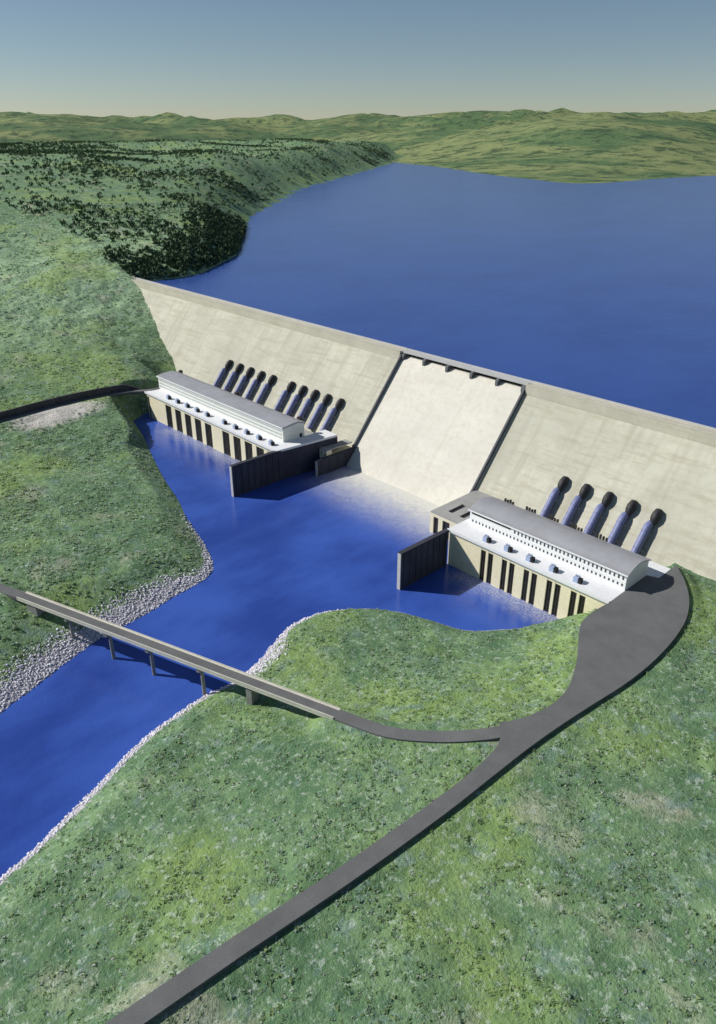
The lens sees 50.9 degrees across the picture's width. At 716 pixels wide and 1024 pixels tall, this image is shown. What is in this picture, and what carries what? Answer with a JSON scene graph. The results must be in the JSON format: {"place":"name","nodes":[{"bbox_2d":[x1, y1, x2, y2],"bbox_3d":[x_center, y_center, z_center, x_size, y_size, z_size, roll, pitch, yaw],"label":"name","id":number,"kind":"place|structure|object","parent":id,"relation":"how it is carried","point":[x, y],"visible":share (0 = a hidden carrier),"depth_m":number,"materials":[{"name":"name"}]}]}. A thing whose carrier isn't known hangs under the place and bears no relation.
{"place":"outdoors","nodes":[
{"label":"outdoors","id":0,"kind":"place"},
{"bbox_2d":[0,583,24,600],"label":"road","id":1,"kind":"structure","parent":0,"point":[10,592],"depth_m":672.23,"materials":[{"name":"grey asphalt"}]},
{"bbox_2d":[0,413,558,876],"bbox_3d":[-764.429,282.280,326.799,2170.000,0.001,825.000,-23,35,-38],"label":"river","id":2,"kind":"structure","parent":0,"point":[286,553],"depth_m":707.42,"materials":[{"name":"liquid"}]},
{"bbox_2d":[229,451,282,496],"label":"tailrace wall","id":3,"kind":"structure","parent":2,"relation":"in","point":[254,473],"depth_m":926.39,"materials":[{"name":"concrete"}]},
{"bbox_2d":[397,528,448,589],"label":"tailrace wall","id":4,"kind":"structure","parent":2,"relation":"in","point":[421,559],"depth_m":739.80,"materials":[{"name":"concrete"}]},
{"bbox_2d":[0,139,715,1023],"bbox_3d":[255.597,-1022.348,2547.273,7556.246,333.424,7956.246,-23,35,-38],"label":"ground","id":5,"kind":"structure","parent":0,"point":[442,895],"depth_m":470.04,"materials":[{"name":"green plant"}]},
{"bbox_2d":[0,384,159,421],"bbox_3d":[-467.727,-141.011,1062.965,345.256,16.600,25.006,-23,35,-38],"label":"road","id":6,"kind":"structure","parent":5,"relation":"on","point":[55,400],"depth_m":1105.81,"materials":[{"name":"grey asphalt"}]},
{"bbox_2d":[0,514,341,882],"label":"riprap rocks","id":7,"kind":"object","parent":5,"relation":"on","point":[253,668],"visible":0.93,"depth_m":634.82,"materials":[{"name":"grey stone"}]},
{"bbox_2d":[103,200,247,279],"bbox_3d":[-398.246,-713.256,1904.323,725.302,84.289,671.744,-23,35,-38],"label":"lakeside wood","id":8,"kind":"object","parent":5,"relation":"on","point":[226,222],"visible":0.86,"depth_m":1696.56,"materials":[{"name":"green plant"}]},
{"bbox_2d":[16,591,340,719],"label":"road bridge","id":9,"kind":"structure","parent":5,"relation":"on","point":[38,606],"depth_m":589.83,"materials":[{"name":"concrete"}]},
{"bbox_2d":[0,138,393,265],"bbox_3d":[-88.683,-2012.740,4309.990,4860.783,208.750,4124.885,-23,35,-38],"label":"distant wood","id":10,"kind":"object","parent":5,"relation":"on","point":[27,150],"visible":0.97,"depth_m":2732.27,"materials":[{"name":"green plant"}]},
{"bbox_2d":[144,370,336,478],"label":"powerhouse","id":11,"kind":"structure","parent":5,"relation":"on","point":[297,445],"depth_m":1026.45,"materials":[{"name":"concrete"}]},
{"bbox_2d":[256,434,261,439],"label":"transformer","id":12,"kind":"object","parent":11,"relation":"on","point":[258,436],"visible":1,"depth_m":971.82,"materials":[{"name":"metal"}]},
{"bbox_2d":[268,439,274,445],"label":"transformer","id":13,"kind":"object","parent":11,"relation":"on","point":[271,442],"visible":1,"depth_m":954.84,"materials":[{"name":"metal"}]},
{"bbox_2d":[315,447,356,476],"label":"tailrace wall","id":14,"kind":"structure","parent":5,"relation":"on","point":[331,462],"depth_m":980.63,"materials":[{"name":"concrete"}]},
{"bbox_2d":[320,439,351,457],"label":"sluice block","id":15,"kind":"structure","parent":5,"relation":"on","point":[341,445],"depth_m":985.68,"materials":[{"name":"concrete"}]},
{"bbox_2d":[131,276,715,580],"bbox_3d":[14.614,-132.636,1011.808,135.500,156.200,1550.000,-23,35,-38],"label":"concrete dam","id":16,"kind":"structure","parent":5,"relation":"on","point":[437,430],"depth_m":907.19,"materials":[{"name":"concrete"}]},
{"bbox_2d":[213,360,232,386],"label":"penstock","id":17,"kind":"object","parent":16,"relation":"on","point":[228,364],"visible":0.95,"depth_m":1212.21,"materials":[{"name":"blue metal"}]},
{"bbox_2d":[223,363,242,390],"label":"penstock","id":18,"kind":"object","parent":16,"relation":"on","point":[239,366],"visible":0.96,"depth_m":1193.66,"materials":[{"name":"metal"}]},
{"bbox_2d":[233,367,253,393],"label":"penstock","id":19,"kind":"object","parent":16,"relation":"on","point":[244,378],"visible":0.92,"depth_m":1175.34,"materials":[{"name":"metal"}]},
{"bbox_2d":[244,371,264,399],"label":"penstock","id":20,"kind":"object","parent":16,"relation":"on","point":[255,382],"visible":0.97,"depth_m":1156.69,"materials":[{"name":"metal"}]},
{"bbox_2d":[255,375,275,403],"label":"penstock","id":21,"kind":"object","parent":16,"relation":"on","point":[271,380],"visible":0.94,"depth_m":1138.28,"materials":[{"name":"metal"}]},
{"bbox_2d":[273,381,294,410],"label":"penstock","id":22,"kind":"object","parent":16,"relation":"on","point":[287,391],"visible":0.96,"depth_m":1108.72,"materials":[{"name":"metal"}]},
{"bbox_2d":[285,385,306,415],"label":"penstock","id":23,"kind":"object","parent":16,"relation":"on","point":[296,397],"visible":0.98,"depth_m":1091.19,"materials":[{"name":"metal"}]},
{"bbox_2d":[296,389,318,418],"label":"penstock","id":24,"kind":"object","parent":16,"relation":"on","point":[311,399],"visible":0.92,"depth_m":1073.83,"materials":[{"name":"metal"}]},
{"bbox_2d":[306,394,330,429],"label":"penstock","id":25,"kind":"object","parent":16,"relation":"on","point":[319,408],"visible":1,"depth_m":1056.12,"materials":[{"name":"metal"}]},
{"bbox_2d":[320,398,343,430],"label":"penstock","id":26,"kind":"object","parent":16,"relation":"on","point":[335,409],"visible":0.97,"depth_m":1038.66,"materials":[{"name":"metal"}]},
{"bbox_2d":[540,476,568,517],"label":"penstock","id":27,"kind":"object","parent":16,"relation":"on","point":[556,491],"visible":0.96,"depth_m":805.55,"materials":[{"name":"metal"}]},
{"bbox_2d":[561,484,590,525],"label":"penstock","id":28,"kind":"object","parent":16,"relation":"on","point":[576,501],"visible":0.94,"depth_m":788.34,"materials":[{"name":"metal"}]},
{"bbox_2d":[583,491,613,534],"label":"penstock","id":29,"kind":"object","parent":16,"relation":"on","point":[599,509],"visible":0.94,"depth_m":771.10,"materials":[{"name":"metal"}]},
{"bbox_2d":[608,500,636,543],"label":"penstock","id":30,"kind":"object","parent":16,"relation":"on","point":[628,512],"visible":0.94,"depth_m":753.84,"materials":[{"name":"metal"}]},
{"bbox_2d":[631,508,662,553],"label":"penstock","id":31,"kind":"object","parent":16,"relation":"on","point":[655,517],"visible":0.97,"depth_m":736.62,"materials":[{"name":"metal"}]},
{"bbox_2d":[430,490,500,539],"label":"sluice block","id":32,"kind":"structure","parent":5,"relation":"on","point":[451,514],"depth_m":827.84,"materials":[{"name":"concrete"}]},
{"bbox_2d":[447,497,669,618],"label":"powerhouse","id":33,"kind":"structure","parent":5,"relation":"on","point":[606,571],"depth_m":703.04,"materials":[{"name":"concrete"}]},
{"bbox_2d":[482,534,491,542],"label":"transformer","id":34,"kind":"object","parent":33,"relation":"on","point":[487,538],"visible":1,"depth_m":731.07,"materials":[{"name":"metal"}]},
{"bbox_2d":[503,543,512,552],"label":"transformer","id":35,"kind":"object","parent":33,"relation":"on","point":[508,548],"visible":1,"depth_m":714.53,"materials":[{"name":"metal"}]},
{"bbox_2d":[525,553,534,561],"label":"transformer","id":36,"kind":"object","parent":33,"relation":"on","point":[530,557],"visible":1,"depth_m":698.36,"materials":[{"name":"metal"}]},
{"bbox_2d":[548,563,558,572],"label":"transformer","id":37,"kind":"object","parent":33,"relation":"on","point":[553,568],"visible":1,"depth_m":681.84,"materials":[{"name":"metal"}]},
{"bbox_2d":[573,574,582,583],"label":"transformer","id":38,"kind":"object","parent":33,"relation":"on","point":[577,579],"visible":1,"depth_m":665.32,"materials":[{"name":"metal"}]},
{"bbox_2d":[0,108,715,182],"bbox_3d":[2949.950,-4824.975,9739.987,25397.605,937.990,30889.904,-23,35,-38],"label":"hills","id":39,"kind":"structure","parent":0,"point":[562,145],"depth_m":8034.92,"materials":[{"name":"green plant"}]},
{"bbox_2d":[0,0,715,119],"label":"sky","id":40,"kind":"structure","parent":0,"point":[209,59],"materials":[{"name":"blue"}]},
{"bbox_2d":[105,566,688,1023],"bbox_3d":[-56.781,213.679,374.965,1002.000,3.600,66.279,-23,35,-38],"label":"service road","id":41,"kind":"structure","parent":0,"point":[629,634],"depth_m":503.14,"materials":[{"name":"grey asphalt"}]},
{"bbox_2d":[333,710,500,743],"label":"road","id":42,"kind":"structure","parent":0,"point":[410,735],"depth_m":506.24,"materials":[{"name":"grey asphalt"}]},
{"bbox_2d":[152,162,715,427],"bbox_3d":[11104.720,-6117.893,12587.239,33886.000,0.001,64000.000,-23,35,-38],"label":"lake","id":43,"kind":"structure","parent":0,"point":[606,291],"depth_m":1581.10,"materials":[{"name":"liquid"}]}
]}

